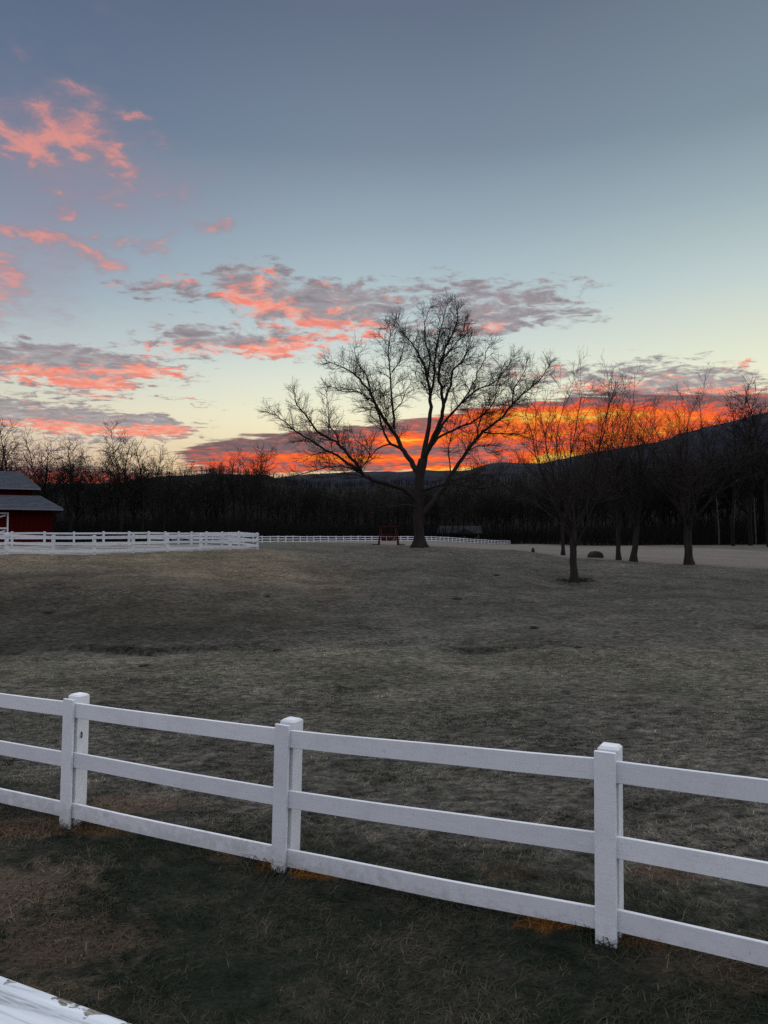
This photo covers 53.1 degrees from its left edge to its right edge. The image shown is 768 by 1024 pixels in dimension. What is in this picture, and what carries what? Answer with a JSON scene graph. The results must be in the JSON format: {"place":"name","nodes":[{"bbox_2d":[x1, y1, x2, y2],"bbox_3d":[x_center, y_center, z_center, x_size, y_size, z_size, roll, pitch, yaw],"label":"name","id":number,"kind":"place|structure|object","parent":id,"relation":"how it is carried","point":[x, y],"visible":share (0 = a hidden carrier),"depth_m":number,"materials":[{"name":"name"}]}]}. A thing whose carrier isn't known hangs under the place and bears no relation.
{"place":"outdoors","nodes":[
{"label":"outdoors","id":0,"kind":"place"},
{"bbox_2d":[43,470,468,500],"bbox_3d":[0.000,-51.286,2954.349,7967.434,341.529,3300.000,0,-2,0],"label":"ridge","id":1,"kind":"structure","parent":0,"point":[429,476],"depth_m":3283.16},
{"bbox_2d":[0,539,767,1023],"bbox_3d":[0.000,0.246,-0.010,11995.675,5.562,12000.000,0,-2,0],"label":"ground","id":2,"kind":"structure","parent":0,"point":[130,607],"depth_m":10.78,"materials":[{"name":"plant"}]},
{"bbox_2d":[0,449,38,495],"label":"forest tree","id":3,"kind":"object","parent":2,"relation":"on","point":[20,465],"visible":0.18,"depth_m":112.70,"materials":[{"name":"brown plant"}]},
{"bbox_2d":[0,471,62,544],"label":"red barn","id":4,"kind":"structure","parent":2,"relation":"on","point":[22,509],"depth_m":73.84,"materials":[{"name":"red wood"}]},
{"bbox_2d":[0,512,8,541],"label":"door","id":5,"kind":"structure","parent":4,"relation":"in","point":[4,516],"depth_m":72.63,"materials":[{"name":"white wood"}]},
{"bbox_2d":[0,419,69,478],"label":"forest tree","id":6,"kind":"object","parent":2,"relation":"on","point":[4,460],"visible":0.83,"depth_m":102.57,"materials":[{"name":"brown plant"}]},
{"bbox_2d":[7,428,86,498],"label":"forest tree","id":7,"kind":"object","parent":2,"relation":"on","point":[45,483],"visible":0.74,"depth_m":107.67,"materials":[{"name":"brown plant"}]},
{"bbox_2d":[17,454,78,499],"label":"forest tree","id":8,"kind":"object","parent":2,"relation":"on","point":[36,478],"visible":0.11,"depth_m":135.25,"materials":[{"name":"brown plant"}]},
{"bbox_2d":[35,461,80,541],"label":"forest tree","id":9,"kind":"object","parent":2,"relation":"on","point":[57,499],"visible":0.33,"depth_m":125.61,"materials":[{"name":"brown plant"}]},
{"bbox_2d":[42,489,75,526],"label":"forest tree","id":10,"kind":"object","parent":2,"relation":"on","point":[58,514],"visible":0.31,"depth_m":126.39,"materials":[{"name":"brown plant"}]},
{"bbox_2d":[0,976,130,1023],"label":"deck railing","id":11,"kind":"object","parent":2,"relation":"on","point":[20,1003],"visible":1,"depth_m":0.99,"materials":[{"name":"white paint"}]},
{"bbox_2d":[55,469,94,534],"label":"forest tree","id":12,"kind":"object","parent":2,"relation":"on","point":[68,497],"visible":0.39,"depth_m":132.98,"materials":[{"name":"brown plant"}]},
{"bbox_2d":[54,461,100,529],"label":"forest tree","id":13,"kind":"object","parent":2,"relation":"on","point":[75,502],"visible":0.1,"depth_m":136.93,"materials":[{"name":"brown plant"}]},
{"bbox_2d":[58,454,98,534],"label":"forest tree","id":14,"kind":"object","parent":2,"relation":"on","point":[77,507],"visible":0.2,"depth_m":134.79,"materials":[{"name":"brown plant"}]},
{"bbox_2d":[43,435,127,541],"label":"forest tree","id":15,"kind":"object","parent":2,"relation":"on","point":[71,485],"visible":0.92,"depth_m":110.35,"materials":[{"name":"brown plant"}]},
{"bbox_2d":[64,464,108,541],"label":"forest tree","id":16,"kind":"object","parent":2,"relation":"on","point":[82,503],"visible":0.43,"depth_m":133.63,"materials":[{"name":"brown plant"}]},
{"bbox_2d":[75,467,105,541],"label":"forest tree","id":17,"kind":"object","parent":2,"relation":"on","point":[91,512],"visible":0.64,"depth_m":120.69,"materials":[{"name":"brown plant"}]},
{"bbox_2d":[76,470,117,527],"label":"forest tree","id":18,"kind":"object","parent":2,"relation":"on","point":[97,503],"visible":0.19,"depth_m":136.81,"materials":[{"name":"brown plant"}]},
{"bbox_2d":[69,444,126,541],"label":"forest tree","id":19,"kind":"object","parent":2,"relation":"on","point":[106,495],"visible":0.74,"depth_m":115.67,"materials":[{"name":"brown plant"}]},
{"bbox_2d":[82,460,130,540],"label":"forest tree","id":20,"kind":"object","parent":2,"relation":"on","point":[95,485],"visible":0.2,"depth_m":136.82,"materials":[{"name":"brown plant"}]},
{"bbox_2d":[88,470,128,541],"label":"forest tree","id":21,"kind":"object","parent":2,"relation":"on","point":[111,494],"visible":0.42,"depth_m":123.22,"materials":[{"name":"brown plant"}]},
{"bbox_2d":[99,462,147,528],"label":"forest tree","id":22,"kind":"object","parent":2,"relation":"on","point":[134,509],"visible":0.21,"depth_m":127.45,"materials":[{"name":"brown plant"}]},
{"bbox_2d":[97,460,150,527],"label":"forest tree","id":23,"kind":"object","parent":2,"relation":"on","point":[117,506],"visible":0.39,"depth_m":123.73,"materials":[{"name":"brown plant"}]},
{"bbox_2d":[92,418,158,541],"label":"forest tree","id":24,"kind":"object","parent":2,"relation":"on","point":[122,492],"visible":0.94,"depth_m":112.33,"materials":[{"name":"brown plant"}]},
{"bbox_2d":[0,531,258,554],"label":"paddock fence","id":25,"kind":"object","parent":2,"relation":"on","point":[12,535],"visible":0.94,"depth_m":52.25,"materials":[{"name":"white wood"}]},
{"bbox_2d":[94,434,177,541],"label":"forest tree","id":26,"kind":"object","parent":2,"relation":"on","point":[143,500],"visible":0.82,"depth_m":115.73,"materials":[{"name":"brown plant"}]},
{"bbox_2d":[114,458,175,521],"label":"forest tree","id":27,"kind":"object","parent":2,"relation":"on","point":[153,501],"visible":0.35,"depth_m":127.66,"materials":[{"name":"brown plant"}]},
{"bbox_2d":[128,470,164,541],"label":"forest tree","id":28,"kind":"object","parent":2,"relation":"on","point":[146,500],"visible":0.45,"depth_m":127.25,"materials":[{"name":"brown plant"}]},
{"bbox_2d":[135,460,169,534],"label":"forest tree","id":29,"kind":"object","parent":2,"relation":"on","point":[152,509],"visible":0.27,"depth_m":140.40,"materials":[{"name":"brown plant"}]},
{"bbox_2d":[144,475,186,534],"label":"forest tree","id":30,"kind":"object","parent":2,"relation":"on","point":[157,511],"visible":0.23,"depth_m":144.87,"materials":[{"name":"brown plant"}]},
{"bbox_2d":[146,449,196,540],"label":"forest tree","id":31,"kind":"object","parent":2,"relation":"on","point":[168,487],"visible":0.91,"depth_m":120.72,"materials":[{"name":"brown plant"}]},
{"bbox_2d":[146,473,198,529],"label":"forest tree","id":32,"kind":"object","parent":2,"relation":"on","point":[174,512],"visible":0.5,"depth_m":135.37,"materials":[{"name":"brown plant"}]},
{"bbox_2d":[159,478,204,540],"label":"forest tree","id":33,"kind":"object","parent":2,"relation":"on","point":[186,502],"visible":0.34,"depth_m":151.40,"materials":[{"name":"brown plant"}]},
{"bbox_2d":[180,461,220,531],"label":"forest tree","id":34,"kind":"object","parent":2,"relation":"on","point":[196,504],"visible":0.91,"depth_m":141.87,"materials":[{"name":"brown plant"}]},
{"bbox_2d":[187,472,213,520],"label":"forest tree","id":35,"kind":"object","parent":2,"relation":"on","point":[203,491],"visible":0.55,"depth_m":155.41,"materials":[{"name":"brown plant"}]},
{"bbox_2d":[181,459,225,531],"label":"forest tree","id":36,"kind":"object","parent":2,"relation":"on","point":[206,482],"visible":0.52,"depth_m":157.39,"materials":[{"name":"brown plant"}]},
{"bbox_2d":[208,463,239,529],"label":"forest tree","id":37,"kind":"object","parent":2,"relation":"on","point":[221,489],"visible":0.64,"depth_m":151.56,"materials":[{"name":"brown plant"}]},
{"bbox_2d":[206,468,246,531],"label":"forest tree","id":38,"kind":"object","parent":2,"relation":"on","point":[222,511],"visible":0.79,"depth_m":149.82,"materials":[{"name":"brown plant"}]},
{"bbox_2d":[218,455,243,531],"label":"forest tree","id":39,"kind":"object","parent":2,"relation":"on","point":[233,484],"visible":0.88,"depth_m":149.88,"materials":[{"name":"brown plant"}]},
{"bbox_2d":[215,455,272,537],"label":"forest tree","id":40,"kind":"object","parent":2,"relation":"on","point":[255,487],"visible":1,"depth_m":148.86,"materials":[{"name":"brown plant"}]},
{"bbox_2d":[234,471,253,528],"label":"forest tree","id":41,"kind":"object","parent":2,"relation":"on","point":[244,503],"visible":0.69,"depth_m":154.32,"materials":[{"name":"brown plant"}]},
{"bbox_2d":[228,440,278,529],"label":"forest tree","id":42,"kind":"object","parent":2,"relation":"on","point":[251,463],"visible":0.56,"depth_m":174.78,"materials":[{"name":"brown plant"}]},
{"bbox_2d":[247,467,269,534],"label":"forest tree","id":43,"kind":"object","parent":2,"relation":"on","point":[261,509],"visible":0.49,"depth_m":156.99,"materials":[{"name":"brown plant"}]},
{"bbox_2d":[248,471,283,540],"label":"forest tree","id":44,"kind":"object","parent":2,"relation":"on","point":[268,515],"visible":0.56,"depth_m":168.00,"materials":[{"name":"brown plant"}]},
{"bbox_2d":[245,476,302,540],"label":"forest tree","id":45,"kind":"object","parent":2,"relation":"on","point":[280,501],"visible":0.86,"depth_m":163.24,"materials":[{"name":"brown plant"}]},
{"bbox_2d":[289,488,317,539],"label":"forest tree","id":46,"kind":"object","parent":2,"relation":"on","point":[303,509],"visible":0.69,"depth_m":180.05,"materials":[{"name":"brown plant"}]},
{"bbox_2d":[294,481,314,539],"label":"forest tree","id":47,"kind":"object","parent":2,"relation":"on","point":[308,500],"visible":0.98,"depth_m":177.93,"materials":[{"name":"brown plant"}]},
{"bbox_2d":[295,489,324,539],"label":"forest tree","id":48,"kind":"object","parent":2,"relation":"on","point":[311,519],"visible":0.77,"depth_m":180.63,"materials":[{"name":"brown plant"}]},
{"bbox_2d":[150,536,509,543],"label":"field fence","id":49,"kind":"object","parent":2,"relation":"on","point":[358,540],"visible":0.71,"depth_m":156.89,"materials":[{"name":"white wood"}]},
{"bbox_2d":[323,489,343,539],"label":"forest tree","id":50,"kind":"object","parent":2,"relation":"on","point":[330,494],"visible":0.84,"depth_m":196.78,"materials":[{"name":"brown plant"}]},
{"bbox_2d":[330,479,372,531],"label":"forest tree","id":51,"kind":"object","parent":2,"relation":"on","point":[349,495],"visible":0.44,"depth_m":218.33,"materials":[{"name":"brown plant"}]},
{"bbox_2d":[344,488,362,539],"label":"forest tree","id":52,"kind":"object","parent":2,"relation":"on","point":[350,496],"visible":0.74,"depth_m":199.23,"materials":[{"name":"plant"}]},
{"bbox_2d":[0,692,767,967],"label":"front fence","id":53,"kind":"object","parent":2,"relation":"on","point":[608,770],"visible":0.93,"depth_m":5.32,"materials":[{"name":"white paint"}]},
{"bbox_2d":[372,526,404,544],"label":"garden swing","id":54,"kind":"object","parent":2,"relation":"on","point":[394,536],"visible":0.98,"depth_m":71.51,"materials":[{"name":"red paint"}]},
{"bbox_2d":[52,505,765,545],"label":"undergrowth","id":55,"kind":"object","parent":2,"relation":"on","point":[666,538],"visible":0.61,"depth_m":174.78,"materials":[{"name":"black plant"}]},
{"bbox_2d":[258,289,560,547],"bbox_3d":[2.544,-7.983,60.633,24.953,22.198,11.140,0,-2,0],"label":"bare tree","id":56,"kind":"object","parent":2,"relation":"on","point":[420,509],"visible":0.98,"depth_m":59.94,"materials":[{"name":"brown plant"}]},
{"bbox_2d":[428,491,452,539],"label":"forest tree","id":57,"kind":"object","parent":2,"relation":"on","point":[435,505],"visible":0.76,"depth_m":222.07,"materials":[{"name":"plant"}]},
{"bbox_2d":[436,489,462,540],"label":"forest tree","id":58,"kind":"object","parent":2,"relation":"on","point":[450,507],"visible":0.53,"depth_m":228.38,"materials":[{"name":"brown plant"}]},
{"bbox_2d":[437,524,482,541],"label":"house","id":59,"kind":"structure","parent":2,"relation":"on","point":[477,529],"depth_m":233.23,"materials":[{"name":"metal"}]},
{"bbox_2d":[448,491,474,539],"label":"forest tree","id":60,"kind":"object","parent":2,"relation":"on","point":[463,520],"visible":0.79,"depth_m":225.89,"materials":[{"name":"black plant"}]},
{"bbox_2d":[462,490,498,526],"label":"forest tree","id":61,"kind":"object","parent":2,"relation":"on","point":[482,510],"visible":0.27,"depth_m":250.51,"materials":[{"name":"black plant"}]},
{"bbox_2d":[470,490,506,543],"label":"forest tree","id":62,"kind":"object","parent":2,"relation":"on","point":[487,517],"visible":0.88,"depth_m":232.31,"materials":[{"name":"black plant"}]},
{"bbox_2d":[502,482,526,541],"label":"forest tree","id":63,"kind":"object","parent":2,"relation":"on","point":[511,509],"visible":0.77,"depth_m":240.62,"materials":[{"name":"black plant"}]},
{"bbox_2d":[494,476,537,543],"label":"forest tree","id":64,"kind":"object","parent":2,"relation":"on","point":[521,516],"visible":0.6,"depth_m":243.43,"materials":[{"name":"black plant"}]},
{"bbox_2d":[448,349,656,580],"bbox_3d":[9.120,-2.554,42.287,11.304,13.359,7.838,0,-2,0],"label":"bare tree","id":65,"kind":"object","parent":2,"relation":"on","point":[572,535],"visible":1,"depth_m":41.78,"materials":[{"name":"brown plant"}]},
{"bbox_2d":[526,472,578,542],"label":"forest tree","id":66,"kind":"object","parent":2,"relation":"on","point":[547,501],"visible":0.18,"depth_m":239.59,"materials":[{"name":"black plant"}]},
{"bbox_2d":[508,431,606,554],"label":"bare tree","id":67,"kind":"object","parent":2,"relation":"on","point":[562,535],"visible":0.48,"depth_m":66.10,"materials":[{"name":"black plant"}]},
{"bbox_2d":[557,479,608,544],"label":"forest tree","id":68,"kind":"object","parent":2,"relation":"on","point":[576,506],"visible":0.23,"depth_m":211.29,"materials":[{"name":"black plant"}]},
{"bbox_2d":[565,469,610,544],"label":"forest tree","id":69,"kind":"object","parent":2,"relation":"on","point":[582,507],"visible":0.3,"depth_m":210.62,"materials":[{"name":"black plant"}]},
{"bbox_2d":[573,473,608,544],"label":"forest tree","id":70,"kind":"object","parent":2,"relation":"on","point":[591,519],"visible":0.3,"depth_m":208.49,"materials":[{"name":"black plant"}]},
{"bbox_2d":[587,551,603,557],"bbox_3d":[16.753,3.524,60.908,1.057,0.871,1.066,0,-2,-8],"label":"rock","id":71,"kind":"object","parent":2,"relation":"on","point":[594,554],"visible":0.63,"depth_m":60.42,"materials":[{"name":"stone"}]},
{"bbox_2d":[592,480,613,544],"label":"forest tree","id":72,"kind":"object","parent":2,"relation":"on","point":[598,517],"visible":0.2,"depth_m":209.48,"materials":[{"name":"black plant"}]},
{"bbox_2d":[590,488,623,544],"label":"forest tree","id":73,"kind":"object","parent":2,"relation":"on","point":[612,524],"visible":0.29,"depth_m":204.07,"materials":[{"name":"black plant"}]},
{"bbox_2d":[595,490,622,545],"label":"forest tree","id":74,"kind":"object","parent":2,"relation":"on","point":[609,510],"visible":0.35,"depth_m":194.18,"materials":[{"name":"black plant"}]},
{"bbox_2d":[571,401,656,559],"bbox_3d":[17.299,-2.183,58.242,6.804,12.306,9.083,0,-2,0],"label":"bare tree","id":75,"kind":"object","parent":2,"relation":"on","point":[618,542],"visible":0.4,"depth_m":57.79,"materials":[{"name":"black plant"}]},
{"bbox_2d":[560,391,676,561],"bbox_3d":[18.335,-2.758,56.489,10.834,13.506,6.293,2,-3,-39],"label":"bare tree","id":76,"kind":"object","parent":2,"relation":"on","point":[636,523],"visible":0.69,"depth_m":56.94,"materials":[{"name":"black plant"}]},
{"bbox_2d":[611,495,632,537],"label":"forest tree","id":77,"kind":"object","parent":2,"relation":"on","point":[624,514],"visible":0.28,"depth_m":195.30,"materials":[{"name":"black plant"}]},
{"bbox_2d":[619,503,630,544],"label":"forest tree","id":78,"kind":"object","parent":2,"relation":"on","point":[625,519],"visible":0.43,"depth_m":193.66,"materials":[{"name":"black plant"}]},
{"bbox_2d":[615,479,654,544],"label":"forest tree","id":79,"kind":"object","parent":2,"relation":"on","point":[642,511],"visible":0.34,"depth_m":176.62,"materials":[{"name":"black plant"}]},
{"bbox_2d":[619,478,666,541],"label":"forest tree","id":80,"kind":"object","parent":2,"relation":"on","point":[645,509],"visible":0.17,"depth_m":180.45,"materials":[{"name":"black plant"}]},
{"bbox_2d":[633,479,658,543],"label":"forest tree","id":81,"kind":"object","parent":2,"relation":"on","point":[646,515],"visible":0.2,"depth_m":177.62,"materials":[{"name":"black plant"}]},
{"bbox_2d":[633,476,688,531],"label":"forest tree","id":82,"kind":"object","parent":2,"relation":"on","point":[667,499],"visible":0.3,"depth_m":173.39,"materials":[{"name":"black plant"}]},
{"bbox_2d":[655,470,695,542],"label":"forest tree","id":83,"kind":"object","parent":2,"relation":"on","point":[675,513],"visible":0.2,"depth_m":170.71,"materials":[{"name":"black plant"}]},
{"bbox_2d":[598,362,767,564],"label":"bare tree","id":84,"kind":"object","parent":2,"relation":"on","point":[681,468],"visible":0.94,"depth_m":54.52,"materials":[{"name":"brown plant"}]},
{"bbox_2d":[656,453,712,543],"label":"forest tree","id":85,"kind":"object","parent":2,"relation":"on","point":[684,486],"visible":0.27,"depth_m":161.63,"materials":[{"name":"black plant"}]},
{"bbox_2d":[672,456,714,538],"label":"forest tree","id":86,"kind":"object","parent":2,"relation":"on","point":[699,501],"visible":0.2,"depth_m":162.27,"materials":[{"name":"black plant"}]},
{"bbox_2d":[687,469,732,540],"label":"forest tree","id":87,"kind":"object","parent":2,"relation":"on","point":[708,521],"visible":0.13,"depth_m":167.64,"materials":[{"name":"black plant"}]},
{"bbox_2d":[712,498,719,544],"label":"forest tree","id":88,"kind":"object","parent":2,"relation":"on","point":[718,523],"visible":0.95,"depth_m":150.01,"materials":[{"name":"black plant"}]},
{"bbox_2d":[708,455,732,544],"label":"forest tree","id":89,"kind":"object","parent":2,"relation":"on","point":[717,495],"visible":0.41,"depth_m":157.35,"materials":[{"name":"black plant"}]},
{"bbox_2d":[703,468,737,543],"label":"forest tree","id":90,"kind":"object","parent":2,"relation":"on","point":[727,508],"visible":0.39,"depth_m":159.56,"materials":[{"name":"black plant"}]},
{"bbox_2d":[681,388,767,545],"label":"forest tree","id":91,"kind":"object","parent":2,"relation":"on","point":[735,494],"visible":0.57,"depth_m":139.72,"materials":[{"name":"brown plant"}]},
{"bbox_2d":[691,443,763,541],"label":"forest tree","id":92,"kind":"object","parent":2,"relation":"on","point":[723,505],"visible":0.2,"depth_m":159.63,"materials":[{"name":"black plant"}]},
{"bbox_2d":[693,442,767,543],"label":"forest tree","id":93,"kind":"object","parent":2,"relation":"on","point":[726,521],"visible":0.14,"depth_m":161.48,"materials":[{"name":"black plant"}]},
{"bbox_2d":[706,469,757,543],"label":"forest tree","id":94,"kind":"object","parent":2,"relation":"on","point":[735,505],"visible":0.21,"depth_m":161.29,"materials":[{"name":"black plant"}]},
{"bbox_2d":[717,397,767,545],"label":"forest tree","id":95,"kind":"object","parent":2,"relation":"on","point":[749,527],"visible":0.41,"depth_m":141.92,"materials":[{"name":"black plant"}]},
{"bbox_2d":[718,456,767,542],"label":"forest tree","id":96,"kind":"object","parent":2,"relation":"on","point":[748,486],"visible":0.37,"depth_m":155.45,"materials":[{"name":"black plant"}]},
{"bbox_2d":[728,475,759,544],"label":"forest tree","id":97,"kind":"object","parent":2,"relation":"on","point":[746,501],"visible":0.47,"depth_m":154.06,"materials":[{"name":"black plant"}]},
{"bbox_2d":[724,375,767,546],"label":"forest tree","id":98,"kind":"object","parent":2,"relation":"on","point":[763,478],"visible":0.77,"depth_m":131.78,"materials":[{"name":"black plant"}]},
{"bbox_2d":[727,446,767,543],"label":"forest tree","id":99,"kind":"object","parent":2,"relation":"on","point":[758,505],"visible":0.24,"depth_m":156.92,"materials":[{"name":"black plant"}]},
{"bbox_2d":[0,0,767,483],"label":"sky","id":100,"kind":"structure","parent":0,"point":[201,201],"materials":[{"name":"blue"}]},
{"bbox_2d":[54,463,764,537],"bbox_3d":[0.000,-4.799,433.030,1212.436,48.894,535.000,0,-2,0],"label":"hill","id":101,"kind":"structure","parent":0,"point":[395,495],"depth_m":382.40,"materials":[{"name":"black plant"}]},
{"bbox_2d":[50,452,749,516],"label":"hillside woods","id":102,"kind":"object","parent":101,"relation":"on","point":[329,484],"visible":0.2,"depth_m":433.90,"materials":[{"name":"black plant"}]},
{"bbox_2d":[424,412,767,486],"bbox_3d":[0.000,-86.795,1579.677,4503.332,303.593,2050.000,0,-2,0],"label":"mountain","id":103,"kind":"structure","parent":0,"point":[726,435],"depth_m":1518.58,"materials":[{"name":"black plant"}]},
{"bbox_2d":[405,409,767,485],"bbox_3d":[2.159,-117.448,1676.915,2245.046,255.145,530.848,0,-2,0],"label":"mountain woods","id":104,"kind":"object","parent":103,"relation":"on","point":[589,452],"visible":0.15,"depth_m":1729.10,"materials":[{"name":"black plant"}]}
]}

